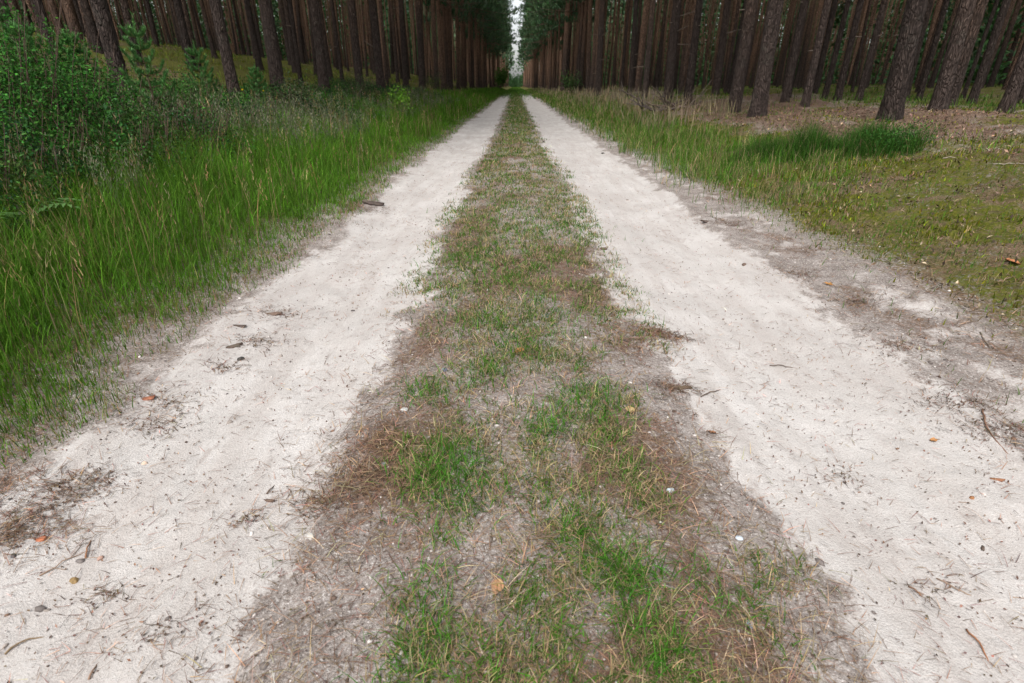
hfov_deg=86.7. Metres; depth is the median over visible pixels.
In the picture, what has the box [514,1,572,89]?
pine tree
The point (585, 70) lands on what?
pine tree
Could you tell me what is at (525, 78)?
distant forest
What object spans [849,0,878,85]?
pine tree
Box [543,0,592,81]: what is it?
pine tree
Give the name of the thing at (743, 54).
pine tree
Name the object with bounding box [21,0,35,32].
pine tree
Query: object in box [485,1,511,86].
pine tree
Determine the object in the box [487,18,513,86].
pine tree
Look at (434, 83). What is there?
dark shrub
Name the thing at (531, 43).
pine tree
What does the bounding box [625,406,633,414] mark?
fallen leaf
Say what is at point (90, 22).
pine tree
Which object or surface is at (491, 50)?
pine tree
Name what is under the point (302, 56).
pine tree
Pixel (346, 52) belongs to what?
pine tree
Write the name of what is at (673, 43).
pine tree
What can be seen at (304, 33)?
pine tree
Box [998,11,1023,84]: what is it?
pine tree
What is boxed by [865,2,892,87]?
pine tree
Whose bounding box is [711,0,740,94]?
pine tree
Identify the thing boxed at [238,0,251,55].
pine tree
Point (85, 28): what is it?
pine tree
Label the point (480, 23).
pine tree
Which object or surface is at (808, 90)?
pine tree
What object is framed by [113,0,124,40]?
pine tree
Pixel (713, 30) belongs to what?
pine tree
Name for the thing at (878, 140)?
grass tussock
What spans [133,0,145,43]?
pine tree
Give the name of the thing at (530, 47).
pine tree
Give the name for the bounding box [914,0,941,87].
pine tree
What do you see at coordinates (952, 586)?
twig
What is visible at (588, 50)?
pine tree
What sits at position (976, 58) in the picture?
pine tree
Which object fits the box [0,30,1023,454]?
ground
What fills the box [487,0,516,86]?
pine tree
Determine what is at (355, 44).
pine tree
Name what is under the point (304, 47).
pine tree
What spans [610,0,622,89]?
pine tree
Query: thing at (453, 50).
pine tree
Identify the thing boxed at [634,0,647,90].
pine tree
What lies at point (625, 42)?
pine tree
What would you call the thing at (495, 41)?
pine tree
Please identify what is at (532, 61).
pine tree
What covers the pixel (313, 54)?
pine tree
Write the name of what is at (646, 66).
pine tree
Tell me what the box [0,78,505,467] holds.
verge grass
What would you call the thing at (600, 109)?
verge grass
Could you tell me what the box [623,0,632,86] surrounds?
pine tree
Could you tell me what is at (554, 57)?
pine tree
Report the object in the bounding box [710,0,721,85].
pine tree
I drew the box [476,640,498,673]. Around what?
twig
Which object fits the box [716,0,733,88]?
pine tree
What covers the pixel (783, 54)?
pine tree
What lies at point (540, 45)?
pine tree
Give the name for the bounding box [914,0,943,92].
pine tree
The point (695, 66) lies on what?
pine tree
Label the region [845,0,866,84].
pine tree
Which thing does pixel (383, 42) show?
pine tree
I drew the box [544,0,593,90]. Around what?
pine tree
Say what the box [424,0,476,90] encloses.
pine tree
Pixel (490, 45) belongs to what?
pine tree
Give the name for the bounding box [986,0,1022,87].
pine tree
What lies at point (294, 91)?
dark shrub
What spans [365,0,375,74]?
pine tree
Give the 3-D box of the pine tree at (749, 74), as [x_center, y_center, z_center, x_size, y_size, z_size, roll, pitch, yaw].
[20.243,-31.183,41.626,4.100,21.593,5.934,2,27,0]
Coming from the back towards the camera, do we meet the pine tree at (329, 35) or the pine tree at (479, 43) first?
the pine tree at (479, 43)
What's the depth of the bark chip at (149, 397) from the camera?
2.09 m
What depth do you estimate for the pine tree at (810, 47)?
35.02 m
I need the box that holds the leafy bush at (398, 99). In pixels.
[388,85,413,113]
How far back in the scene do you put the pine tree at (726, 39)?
27.07 m
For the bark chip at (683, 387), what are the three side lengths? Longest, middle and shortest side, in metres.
0.089 x 0.021 x 0.019 m
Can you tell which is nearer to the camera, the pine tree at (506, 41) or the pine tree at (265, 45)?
the pine tree at (265, 45)
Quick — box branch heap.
[619,81,710,111]
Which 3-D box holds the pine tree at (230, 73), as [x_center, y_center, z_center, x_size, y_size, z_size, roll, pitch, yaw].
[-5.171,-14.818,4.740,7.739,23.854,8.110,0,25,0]
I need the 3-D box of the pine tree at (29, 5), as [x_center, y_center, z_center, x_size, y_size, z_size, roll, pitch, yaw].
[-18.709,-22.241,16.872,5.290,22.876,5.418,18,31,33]
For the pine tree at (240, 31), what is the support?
on the ground at (958, 364)
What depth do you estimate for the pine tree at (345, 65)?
50.23 m
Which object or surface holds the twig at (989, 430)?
on the dirt road
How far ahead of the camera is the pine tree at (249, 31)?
26.70 m
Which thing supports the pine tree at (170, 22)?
on the ground at (958, 364)
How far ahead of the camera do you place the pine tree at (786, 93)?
12.44 m
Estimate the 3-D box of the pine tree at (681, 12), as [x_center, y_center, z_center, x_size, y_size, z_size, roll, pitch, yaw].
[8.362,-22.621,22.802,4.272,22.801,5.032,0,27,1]
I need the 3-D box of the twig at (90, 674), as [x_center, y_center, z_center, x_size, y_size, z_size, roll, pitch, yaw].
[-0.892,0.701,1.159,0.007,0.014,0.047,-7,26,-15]
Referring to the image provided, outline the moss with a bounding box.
[582,92,1023,347]
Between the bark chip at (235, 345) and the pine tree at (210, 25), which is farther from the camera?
the pine tree at (210, 25)
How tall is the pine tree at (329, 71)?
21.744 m
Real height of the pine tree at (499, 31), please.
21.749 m
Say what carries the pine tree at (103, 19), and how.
on the ground at (958, 364)
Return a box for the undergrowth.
[0,0,444,242]
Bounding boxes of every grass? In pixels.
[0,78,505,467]
[0,85,458,230]
[163,87,903,682]
[526,85,1023,422]
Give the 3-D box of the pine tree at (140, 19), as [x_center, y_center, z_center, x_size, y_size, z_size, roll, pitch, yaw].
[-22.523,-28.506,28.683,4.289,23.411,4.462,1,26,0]
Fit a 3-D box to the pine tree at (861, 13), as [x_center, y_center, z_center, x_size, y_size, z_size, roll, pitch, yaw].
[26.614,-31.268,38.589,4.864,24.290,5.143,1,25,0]
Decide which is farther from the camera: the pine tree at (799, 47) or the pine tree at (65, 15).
the pine tree at (65, 15)
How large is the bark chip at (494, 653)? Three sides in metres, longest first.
0.049 x 0.025 x 0.011 m
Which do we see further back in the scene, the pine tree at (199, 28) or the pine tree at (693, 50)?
the pine tree at (199, 28)
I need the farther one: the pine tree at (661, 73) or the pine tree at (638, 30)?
the pine tree at (661, 73)
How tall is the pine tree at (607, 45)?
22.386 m
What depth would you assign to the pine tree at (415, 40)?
58.10 m
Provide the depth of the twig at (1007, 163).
4.67 m
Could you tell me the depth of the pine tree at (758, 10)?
33.91 m
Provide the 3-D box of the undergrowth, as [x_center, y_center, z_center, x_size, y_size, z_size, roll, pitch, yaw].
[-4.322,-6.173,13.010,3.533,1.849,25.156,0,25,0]
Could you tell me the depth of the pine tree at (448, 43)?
39.88 m
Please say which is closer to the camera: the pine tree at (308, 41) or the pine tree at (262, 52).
the pine tree at (262, 52)
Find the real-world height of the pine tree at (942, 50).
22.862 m
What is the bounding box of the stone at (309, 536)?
[306,532,313,539]
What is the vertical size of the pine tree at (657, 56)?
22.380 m
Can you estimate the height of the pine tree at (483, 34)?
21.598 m
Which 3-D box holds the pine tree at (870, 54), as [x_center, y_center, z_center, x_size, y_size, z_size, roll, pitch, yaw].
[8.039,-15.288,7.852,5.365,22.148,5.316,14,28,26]
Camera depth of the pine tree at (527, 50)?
101.24 m
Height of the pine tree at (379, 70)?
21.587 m
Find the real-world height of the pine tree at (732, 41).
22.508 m
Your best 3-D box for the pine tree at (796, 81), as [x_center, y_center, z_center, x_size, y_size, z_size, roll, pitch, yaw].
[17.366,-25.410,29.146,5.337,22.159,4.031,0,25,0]
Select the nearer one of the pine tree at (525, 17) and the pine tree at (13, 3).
the pine tree at (13, 3)
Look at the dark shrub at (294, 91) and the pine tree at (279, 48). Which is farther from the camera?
the pine tree at (279, 48)
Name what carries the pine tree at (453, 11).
on the ground at (958, 364)
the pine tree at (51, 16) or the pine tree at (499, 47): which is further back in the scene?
the pine tree at (499, 47)
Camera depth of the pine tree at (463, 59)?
50.25 m
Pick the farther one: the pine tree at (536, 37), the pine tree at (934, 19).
the pine tree at (536, 37)
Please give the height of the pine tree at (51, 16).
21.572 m
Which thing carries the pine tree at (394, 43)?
on the ground at (958, 364)
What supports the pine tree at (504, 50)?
on the ground at (958, 364)
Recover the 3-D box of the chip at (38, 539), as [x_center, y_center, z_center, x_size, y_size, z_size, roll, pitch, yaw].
[-1.287,0.541,1.484,0.019,0.013,0.026,23,34,40]
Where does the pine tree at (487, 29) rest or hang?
on the ground at (958, 364)
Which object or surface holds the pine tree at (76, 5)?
on the ground at (958, 364)
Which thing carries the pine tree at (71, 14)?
on the ground at (958, 364)
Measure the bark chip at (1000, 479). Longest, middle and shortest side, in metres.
0.041 x 0.012 x 0.009 m
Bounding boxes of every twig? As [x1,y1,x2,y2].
[4,637,41,654]
[39,546,85,575]
[85,540,90,558]
[88,663,97,679]
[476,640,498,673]
[936,578,971,595]
[966,629,989,663]
[982,408,1007,453]
[993,163,1023,164]
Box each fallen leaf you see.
[491,578,503,598]
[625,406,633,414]
[1001,257,1019,264]
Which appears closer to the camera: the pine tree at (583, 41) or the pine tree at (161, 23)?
the pine tree at (583, 41)
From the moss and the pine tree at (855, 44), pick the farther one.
the pine tree at (855, 44)
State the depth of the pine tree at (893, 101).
7.45 m
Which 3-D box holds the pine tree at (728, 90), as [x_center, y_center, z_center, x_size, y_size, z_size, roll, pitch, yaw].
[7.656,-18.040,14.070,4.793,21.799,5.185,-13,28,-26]
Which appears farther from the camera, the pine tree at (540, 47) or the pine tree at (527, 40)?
the pine tree at (540, 47)
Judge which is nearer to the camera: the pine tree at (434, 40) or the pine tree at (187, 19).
the pine tree at (187, 19)
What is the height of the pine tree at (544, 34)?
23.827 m
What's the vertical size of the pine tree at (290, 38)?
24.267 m
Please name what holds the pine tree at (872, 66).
on the ground at (958, 364)
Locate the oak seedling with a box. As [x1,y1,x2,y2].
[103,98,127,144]
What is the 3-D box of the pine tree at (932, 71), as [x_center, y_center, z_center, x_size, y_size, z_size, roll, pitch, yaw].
[25.864,-26.099,28.663,5.137,23.491,5.208,1,26,0]
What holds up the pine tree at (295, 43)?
on the ground at (958, 364)
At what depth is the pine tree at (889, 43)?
40.25 m
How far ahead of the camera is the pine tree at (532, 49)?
113.04 m
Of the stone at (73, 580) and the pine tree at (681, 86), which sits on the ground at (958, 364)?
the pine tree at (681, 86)
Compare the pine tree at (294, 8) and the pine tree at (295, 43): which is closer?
the pine tree at (295, 43)
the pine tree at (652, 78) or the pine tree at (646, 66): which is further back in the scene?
the pine tree at (652, 78)
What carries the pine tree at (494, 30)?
on the ground at (958, 364)
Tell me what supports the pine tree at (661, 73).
on the ground at (958, 364)
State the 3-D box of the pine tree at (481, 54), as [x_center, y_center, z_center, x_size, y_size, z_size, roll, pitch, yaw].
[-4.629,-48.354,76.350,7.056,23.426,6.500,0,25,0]
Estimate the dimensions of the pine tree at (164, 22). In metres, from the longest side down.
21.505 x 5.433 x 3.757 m
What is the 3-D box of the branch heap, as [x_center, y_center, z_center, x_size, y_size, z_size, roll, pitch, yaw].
[4.070,-6.544,14.447,2.555,0.788,1.639,0,25,0]
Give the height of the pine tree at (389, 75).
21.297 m
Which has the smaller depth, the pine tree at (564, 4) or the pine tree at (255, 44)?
the pine tree at (255, 44)
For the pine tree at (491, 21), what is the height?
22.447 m
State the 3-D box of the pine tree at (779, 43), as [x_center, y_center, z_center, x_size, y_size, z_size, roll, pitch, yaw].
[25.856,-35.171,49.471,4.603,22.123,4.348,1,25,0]
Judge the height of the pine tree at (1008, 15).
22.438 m
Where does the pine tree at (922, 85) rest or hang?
on the ground at (958, 364)
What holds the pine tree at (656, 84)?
on the ground at (958, 364)
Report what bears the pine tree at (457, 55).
on the ground at (958, 364)
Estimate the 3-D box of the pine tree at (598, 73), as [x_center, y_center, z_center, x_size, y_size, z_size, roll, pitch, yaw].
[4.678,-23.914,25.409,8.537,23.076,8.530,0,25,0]
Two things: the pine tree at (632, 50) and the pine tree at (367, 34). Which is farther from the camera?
the pine tree at (367, 34)
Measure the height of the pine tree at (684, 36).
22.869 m
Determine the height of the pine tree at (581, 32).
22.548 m
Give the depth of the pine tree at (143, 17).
30.27 m
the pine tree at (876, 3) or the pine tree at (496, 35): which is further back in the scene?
the pine tree at (496, 35)
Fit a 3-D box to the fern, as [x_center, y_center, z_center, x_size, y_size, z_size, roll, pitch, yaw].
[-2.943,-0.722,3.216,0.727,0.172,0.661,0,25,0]
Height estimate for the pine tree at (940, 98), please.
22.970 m
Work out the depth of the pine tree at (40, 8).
7.57 m
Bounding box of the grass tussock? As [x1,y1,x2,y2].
[708,112,947,166]
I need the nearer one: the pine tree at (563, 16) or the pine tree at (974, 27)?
the pine tree at (974, 27)
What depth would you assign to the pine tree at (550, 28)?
55.29 m
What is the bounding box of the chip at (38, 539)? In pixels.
[35,536,46,541]
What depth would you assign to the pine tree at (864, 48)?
33.02 m
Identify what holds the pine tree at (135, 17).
on the ground at (958, 364)
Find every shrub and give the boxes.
[0,5,50,109]
[1,10,71,116]
[50,23,112,105]
[266,68,327,110]
[332,67,379,100]
[422,70,443,88]
[494,64,510,88]
[557,70,582,92]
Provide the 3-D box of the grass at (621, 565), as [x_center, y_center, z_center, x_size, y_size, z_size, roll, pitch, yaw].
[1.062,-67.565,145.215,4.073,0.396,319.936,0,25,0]
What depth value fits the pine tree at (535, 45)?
99.00 m
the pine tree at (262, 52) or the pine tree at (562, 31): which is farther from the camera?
the pine tree at (562, 31)
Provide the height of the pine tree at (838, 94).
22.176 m
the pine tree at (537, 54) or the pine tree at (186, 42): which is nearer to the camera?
the pine tree at (186, 42)
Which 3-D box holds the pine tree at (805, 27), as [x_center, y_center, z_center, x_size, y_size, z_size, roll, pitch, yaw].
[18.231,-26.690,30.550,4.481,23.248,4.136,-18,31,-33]
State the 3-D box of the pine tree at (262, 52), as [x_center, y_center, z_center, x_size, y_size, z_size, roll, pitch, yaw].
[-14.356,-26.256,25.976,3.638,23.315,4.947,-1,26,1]
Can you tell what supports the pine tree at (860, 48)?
on the ground at (958, 364)
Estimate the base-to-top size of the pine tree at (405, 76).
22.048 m
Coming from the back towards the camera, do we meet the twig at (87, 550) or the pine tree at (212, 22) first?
the pine tree at (212, 22)
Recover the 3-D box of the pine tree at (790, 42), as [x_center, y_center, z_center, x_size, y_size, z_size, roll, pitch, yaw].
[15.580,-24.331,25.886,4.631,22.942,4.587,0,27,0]
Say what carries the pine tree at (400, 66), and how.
on the ground at (958, 364)
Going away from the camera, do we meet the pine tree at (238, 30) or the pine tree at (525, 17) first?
the pine tree at (238, 30)
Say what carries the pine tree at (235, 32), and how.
on the ground at (958, 364)
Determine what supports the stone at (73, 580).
on the dirt road
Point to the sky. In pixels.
(516, 2)
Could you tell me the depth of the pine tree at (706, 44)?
36.33 m
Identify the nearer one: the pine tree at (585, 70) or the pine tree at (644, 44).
the pine tree at (644, 44)
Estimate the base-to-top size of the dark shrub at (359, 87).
0.895 m
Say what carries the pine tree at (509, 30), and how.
on the ground at (958, 364)
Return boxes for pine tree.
[0,0,21,54]
[7,0,25,40]
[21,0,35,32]
[22,0,30,26]
[26,0,39,32]
[30,0,43,34]
[33,0,60,64]
[46,0,56,31]
[47,0,64,37]
[58,0,69,33]
[61,0,69,30]
[62,0,85,43]
[73,0,85,36]
[77,0,92,49]
[80,0,103,53]
[89,0,131,103]
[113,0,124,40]
[117,0,128,38]
[119,0,143,65]
[130,0,143,42]
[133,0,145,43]
[134,0,147,43]
[136,0,149,40]
[143,0,153,41]
[145,0,159,46]
[153,0,164,43]
[154,0,167,44]
[157,0,172,45]
[161,0,173,44]
[165,0,175,43]
[169,0,180,45]
[170,0,183,50]
[173,0,197,71]
[181,0,201,66]
[187,0,200,48]
[191,0,206,48]
[199,0,217,58]
[205,0,216,49]
[206,0,218,51]
[209,0,243,102]
[227,0,237,53]
[228,0,240,54]
[232,0,244,55]
[234,0,245,54]
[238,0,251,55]
[243,0,260,58]
[244,0,264,71]
[251,0,261,56]
[252,0,264,57]
[258,0,270,83]
[259,0,286,93]
[276,0,290,64]
[276,30,283,60]
[283,0,296,72]
[287,0,303,85]
[293,0,300,61]
[295,0,305,63]
[299,0,308,63]
[301,27,306,63]
[303,0,311,61]
[307,0,329,75]
[309,0,329,92]
[319,0,333,81]
[324,0,334,66]
[328,0,344,81]
[329,0,346,69]
[337,0,346,67]
[339,0,349,70]
[347,0,364,87]
[360,0,371,76]
[364,0,371,69]
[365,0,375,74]
[365,0,385,88]
[378,0,388,84]
[385,37,390,78]
[388,0,394,73]
[389,0,406,83]
[393,0,402,79]
[398,0,409,87]
[404,2,412,74]
[405,23,410,78]
[412,0,418,75]
[412,0,426,89]
[414,4,462,83]
[423,0,459,89]
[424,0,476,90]
[424,2,503,87]
[425,0,428,81]
[426,1,433,80]
[429,0,494,87]
[429,0,495,90]
[429,5,431,77]
[430,0,517,88]
[431,0,439,88]
[435,0,482,88]
[445,0,454,89]
[452,0,498,85]
[452,0,507,67]
[452,17,454,81]
[453,2,510,87]
[454,1,499,83]
[458,3,502,88]
[459,0,512,87]
[459,1,507,87]
[464,10,466,85]
[466,0,496,87]
[466,0,499,66]
[466,1,510,86]
[467,0,498,34]
[467,2,507,48]
[473,0,515,87]
[473,8,514,86]
[480,0,511,42]
[480,2,513,79]
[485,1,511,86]
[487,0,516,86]
[487,2,511,54]
[487,3,515,85]
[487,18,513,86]
[491,0,516,86]
[491,10,512,85]
[496,0,520,77]
[513,9,539,71]
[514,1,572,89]
[514,2,553,88]
[516,2,561,45]
[516,20,538,87]
[518,0,576,84]
[518,6,561,87]
[518,8,537,87]
[518,10,538,87]
[518,18,537,86]
[519,0,542,80]
[519,1,547,87]
[519,1,576,87]
[519,3,546,52]
[519,4,547,87]
[519,10,560,68]
[520,1,564,88]
[520,13,547,85]
[521,0,541,86]
[523,1,561,43]
[526,0,554,87]
[530,0,575,89]
[532,0,573,88]
[532,0,595,79]
[534,0,609,44]
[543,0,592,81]
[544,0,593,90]
[550,0,578,86]
[556,0,605,89]
[574,0,593,88]
[579,0,587,91]
[584,54,585,86]
[585,0,592,91]
[588,0,598,91]
[591,0,599,91]
[591,0,606,95]
[603,0,612,89]
[606,0,615,87]
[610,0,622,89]
[614,50,616,85]
[619,0,639,91]
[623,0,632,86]
[626,0,638,96]
[633,0,642,90]
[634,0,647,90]
[634,0,655,97]
[639,0,649,90]
[649,0,659,87]
[651,0,661,85]
[652,0,664,88]
[654,0,667,90]
[659,0,670,86]
[663,0,709,99]
[673,0,684,90]
[674,10,683,89]
[676,0,690,91]
[678,0,695,94]
[681,0,702,105]
[693,31,699,88]
[696,0,710,86]
[701,0,717,88]
[701,1,711,86]
[708,0,716,84]
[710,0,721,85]
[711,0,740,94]
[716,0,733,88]
[720,0,732,87]
[723,0,739,93]
[726,0,758,112]
[726,0,762,93]
[744,0,763,87]
[745,3,762,85]
[746,0,783,117]
[749,0,767,87]
[772,1,786,84]
[773,0,792,85]
[775,0,794,87]
[776,0,799,88]
[779,0,797,85]
[780,0,807,102]
[790,0,809,97]
[793,0,815,87]
[797,0,811,63]
[797,0,813,88]
[799,0,831,106]
[801,0,821,87]
[801,14,813,84]
[812,0,837,93]
[821,0,857,98]
[833,0,863,100]
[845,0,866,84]
[847,0,872,85]
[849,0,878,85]
[850,0,872,92]
[854,0,887,100]
[855,0,875,87]
[856,0,865,34]
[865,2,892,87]
[867,21,888,87]
[872,0,898,84]
[875,0,927,121]
[878,0,900,84]
[881,0,906,84]
[907,0,933,97]
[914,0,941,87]
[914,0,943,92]
[915,0,949,99]
[927,0,959,87]
[927,0,975,110]
[927,51,939,86]
[949,0,988,105]
[959,0,998,97]
[966,0,1010,103]
[981,0,1015,88]
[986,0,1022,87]
[996,42,1023,112]
[997,3,1023,83]
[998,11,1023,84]
[1017,83,1023,103]
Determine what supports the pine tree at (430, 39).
on the ground at (958, 364)
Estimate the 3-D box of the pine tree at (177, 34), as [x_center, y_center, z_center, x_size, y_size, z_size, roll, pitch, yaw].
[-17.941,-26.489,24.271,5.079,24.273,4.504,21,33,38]
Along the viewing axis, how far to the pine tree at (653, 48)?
45.41 m
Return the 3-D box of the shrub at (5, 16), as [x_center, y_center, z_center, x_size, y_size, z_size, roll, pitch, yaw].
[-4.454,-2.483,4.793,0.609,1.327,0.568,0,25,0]
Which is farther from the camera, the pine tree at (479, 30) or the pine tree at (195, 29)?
the pine tree at (479, 30)
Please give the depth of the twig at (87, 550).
1.46 m
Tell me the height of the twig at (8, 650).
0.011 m
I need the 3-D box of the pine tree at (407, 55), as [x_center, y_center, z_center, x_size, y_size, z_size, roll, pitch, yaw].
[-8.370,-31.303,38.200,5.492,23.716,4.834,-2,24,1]
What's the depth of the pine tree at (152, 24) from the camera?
22.77 m
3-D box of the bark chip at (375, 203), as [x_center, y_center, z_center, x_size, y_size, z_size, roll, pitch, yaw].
[-1.399,-1.392,5.464,0.224,0.044,0.090,4,24,-14]
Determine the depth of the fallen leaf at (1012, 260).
3.17 m
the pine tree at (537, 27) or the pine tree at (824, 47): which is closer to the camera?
the pine tree at (824, 47)
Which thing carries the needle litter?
on the dirt road
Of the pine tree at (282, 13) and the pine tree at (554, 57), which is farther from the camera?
the pine tree at (554, 57)
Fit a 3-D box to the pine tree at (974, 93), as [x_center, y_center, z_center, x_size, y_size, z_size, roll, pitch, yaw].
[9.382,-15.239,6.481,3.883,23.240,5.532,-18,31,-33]
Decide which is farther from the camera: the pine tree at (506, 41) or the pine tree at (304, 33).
the pine tree at (506, 41)
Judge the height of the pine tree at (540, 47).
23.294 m
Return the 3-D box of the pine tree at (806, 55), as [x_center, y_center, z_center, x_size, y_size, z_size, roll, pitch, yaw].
[19.558,-28.515,32.651,4.967,24.585,4.622,-19,31,-35]
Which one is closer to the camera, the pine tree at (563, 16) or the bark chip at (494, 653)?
the bark chip at (494, 653)
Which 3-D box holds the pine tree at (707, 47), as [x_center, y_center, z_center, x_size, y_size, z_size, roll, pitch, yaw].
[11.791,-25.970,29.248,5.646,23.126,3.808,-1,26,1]
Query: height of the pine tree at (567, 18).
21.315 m
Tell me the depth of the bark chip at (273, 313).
2.92 m
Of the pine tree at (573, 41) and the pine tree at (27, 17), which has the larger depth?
the pine tree at (573, 41)
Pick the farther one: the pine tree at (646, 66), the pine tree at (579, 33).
the pine tree at (579, 33)
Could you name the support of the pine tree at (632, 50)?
on the ground at (958, 364)
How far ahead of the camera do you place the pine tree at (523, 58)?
108.53 m
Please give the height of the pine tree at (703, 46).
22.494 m
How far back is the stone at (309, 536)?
1.46 m
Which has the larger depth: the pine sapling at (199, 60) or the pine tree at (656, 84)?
the pine tree at (656, 84)
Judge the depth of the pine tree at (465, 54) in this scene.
63.53 m
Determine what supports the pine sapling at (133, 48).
on the ground at (958, 364)
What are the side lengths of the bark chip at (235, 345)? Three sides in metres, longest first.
0.076 x 0.036 x 0.017 m
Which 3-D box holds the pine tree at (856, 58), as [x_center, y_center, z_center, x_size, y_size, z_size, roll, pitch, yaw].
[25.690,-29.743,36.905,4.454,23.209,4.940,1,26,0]
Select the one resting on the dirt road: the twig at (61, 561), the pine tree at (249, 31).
the twig at (61, 561)
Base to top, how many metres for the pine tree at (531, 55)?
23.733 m
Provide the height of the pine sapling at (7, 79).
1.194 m
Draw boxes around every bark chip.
[142,395,154,400]
[226,342,242,347]
[265,311,281,315]
[362,200,383,205]
[479,647,501,656]
[671,385,692,389]
[990,477,1004,481]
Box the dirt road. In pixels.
[0,92,1023,682]
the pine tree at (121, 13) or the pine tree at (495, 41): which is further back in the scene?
the pine tree at (495, 41)
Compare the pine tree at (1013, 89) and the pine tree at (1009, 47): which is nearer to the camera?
the pine tree at (1013, 89)
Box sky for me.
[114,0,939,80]
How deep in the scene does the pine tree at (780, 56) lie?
45.08 m
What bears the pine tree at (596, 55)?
on the ground at (958, 364)
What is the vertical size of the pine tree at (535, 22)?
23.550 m
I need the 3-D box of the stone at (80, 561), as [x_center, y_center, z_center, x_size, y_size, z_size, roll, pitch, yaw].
[-1.140,0.580,1.435,0.022,0.015,0.015,5,26,11]
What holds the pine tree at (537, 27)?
on the ground at (958, 364)
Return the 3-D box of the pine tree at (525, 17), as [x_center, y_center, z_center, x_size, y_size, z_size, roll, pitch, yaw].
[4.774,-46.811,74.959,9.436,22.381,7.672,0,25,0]
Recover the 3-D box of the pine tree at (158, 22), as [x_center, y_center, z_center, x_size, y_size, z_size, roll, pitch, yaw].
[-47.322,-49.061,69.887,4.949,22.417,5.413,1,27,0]
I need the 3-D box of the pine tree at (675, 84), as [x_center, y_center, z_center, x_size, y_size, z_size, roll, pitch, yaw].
[10.785,-27.166,30.713,5.072,24.142,4.357,21,32,37]
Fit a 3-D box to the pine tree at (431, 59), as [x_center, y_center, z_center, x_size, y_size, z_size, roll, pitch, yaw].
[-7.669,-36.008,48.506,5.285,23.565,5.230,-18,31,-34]
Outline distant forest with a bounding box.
[0,0,1023,89]
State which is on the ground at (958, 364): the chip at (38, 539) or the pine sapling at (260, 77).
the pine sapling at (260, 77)
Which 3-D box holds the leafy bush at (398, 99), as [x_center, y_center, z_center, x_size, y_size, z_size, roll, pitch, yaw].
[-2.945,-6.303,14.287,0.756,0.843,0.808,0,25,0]
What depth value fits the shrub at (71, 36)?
5.50 m
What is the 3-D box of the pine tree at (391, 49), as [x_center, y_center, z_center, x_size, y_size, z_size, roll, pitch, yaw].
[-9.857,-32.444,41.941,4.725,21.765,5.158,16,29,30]
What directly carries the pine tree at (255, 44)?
on the ground at (958, 364)
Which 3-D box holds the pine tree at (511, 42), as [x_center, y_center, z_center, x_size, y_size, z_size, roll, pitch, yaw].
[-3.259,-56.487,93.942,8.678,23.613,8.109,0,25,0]
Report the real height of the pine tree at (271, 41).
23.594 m
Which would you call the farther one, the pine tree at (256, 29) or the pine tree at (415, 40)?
the pine tree at (415, 40)
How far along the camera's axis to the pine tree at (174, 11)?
20.81 m
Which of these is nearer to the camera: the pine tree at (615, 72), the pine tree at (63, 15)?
the pine tree at (63, 15)
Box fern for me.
[0,198,82,231]
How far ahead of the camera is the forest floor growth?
14.49 m
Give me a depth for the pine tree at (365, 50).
28.81 m
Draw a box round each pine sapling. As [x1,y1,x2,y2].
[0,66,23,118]
[118,8,177,116]
[181,40,224,98]
[243,63,270,99]
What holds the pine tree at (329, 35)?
on the ground at (958, 364)
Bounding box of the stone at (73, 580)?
[69,577,78,583]
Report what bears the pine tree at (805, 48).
on the ground at (958, 364)
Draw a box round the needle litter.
[0,92,1023,682]
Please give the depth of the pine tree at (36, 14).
17.10 m
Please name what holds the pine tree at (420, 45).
on the ground at (958, 364)
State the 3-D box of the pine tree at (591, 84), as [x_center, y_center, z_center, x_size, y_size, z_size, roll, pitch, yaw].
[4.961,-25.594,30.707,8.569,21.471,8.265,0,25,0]
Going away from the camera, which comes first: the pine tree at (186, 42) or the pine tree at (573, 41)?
the pine tree at (186, 42)
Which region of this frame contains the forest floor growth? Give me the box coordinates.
[0,32,1023,152]
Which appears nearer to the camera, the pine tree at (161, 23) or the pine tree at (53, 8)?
the pine tree at (53, 8)
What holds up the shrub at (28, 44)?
on the ground at (958, 364)
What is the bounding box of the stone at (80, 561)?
[75,558,84,563]
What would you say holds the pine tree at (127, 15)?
on the ground at (958, 364)
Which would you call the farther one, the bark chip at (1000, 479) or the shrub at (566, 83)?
the shrub at (566, 83)
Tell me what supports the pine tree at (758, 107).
on the ground at (958, 364)
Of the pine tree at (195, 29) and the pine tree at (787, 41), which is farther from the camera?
the pine tree at (787, 41)
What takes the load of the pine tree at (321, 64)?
on the ground at (958, 364)
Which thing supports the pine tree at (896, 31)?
on the ground at (958, 364)
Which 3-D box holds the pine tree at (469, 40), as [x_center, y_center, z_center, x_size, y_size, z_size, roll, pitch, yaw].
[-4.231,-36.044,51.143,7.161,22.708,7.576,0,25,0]
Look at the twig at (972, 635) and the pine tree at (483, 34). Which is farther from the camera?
the pine tree at (483, 34)
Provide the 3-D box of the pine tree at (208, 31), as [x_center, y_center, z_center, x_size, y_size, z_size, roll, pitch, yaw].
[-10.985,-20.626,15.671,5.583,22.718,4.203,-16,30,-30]
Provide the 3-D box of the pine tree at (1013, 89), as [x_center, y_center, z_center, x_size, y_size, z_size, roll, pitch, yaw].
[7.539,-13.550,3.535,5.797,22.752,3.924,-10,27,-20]
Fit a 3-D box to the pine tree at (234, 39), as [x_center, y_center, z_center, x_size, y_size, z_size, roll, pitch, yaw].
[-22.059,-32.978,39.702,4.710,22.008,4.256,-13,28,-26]
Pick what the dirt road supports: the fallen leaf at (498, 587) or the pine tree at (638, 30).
the fallen leaf at (498, 587)
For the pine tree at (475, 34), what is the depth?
60.29 m

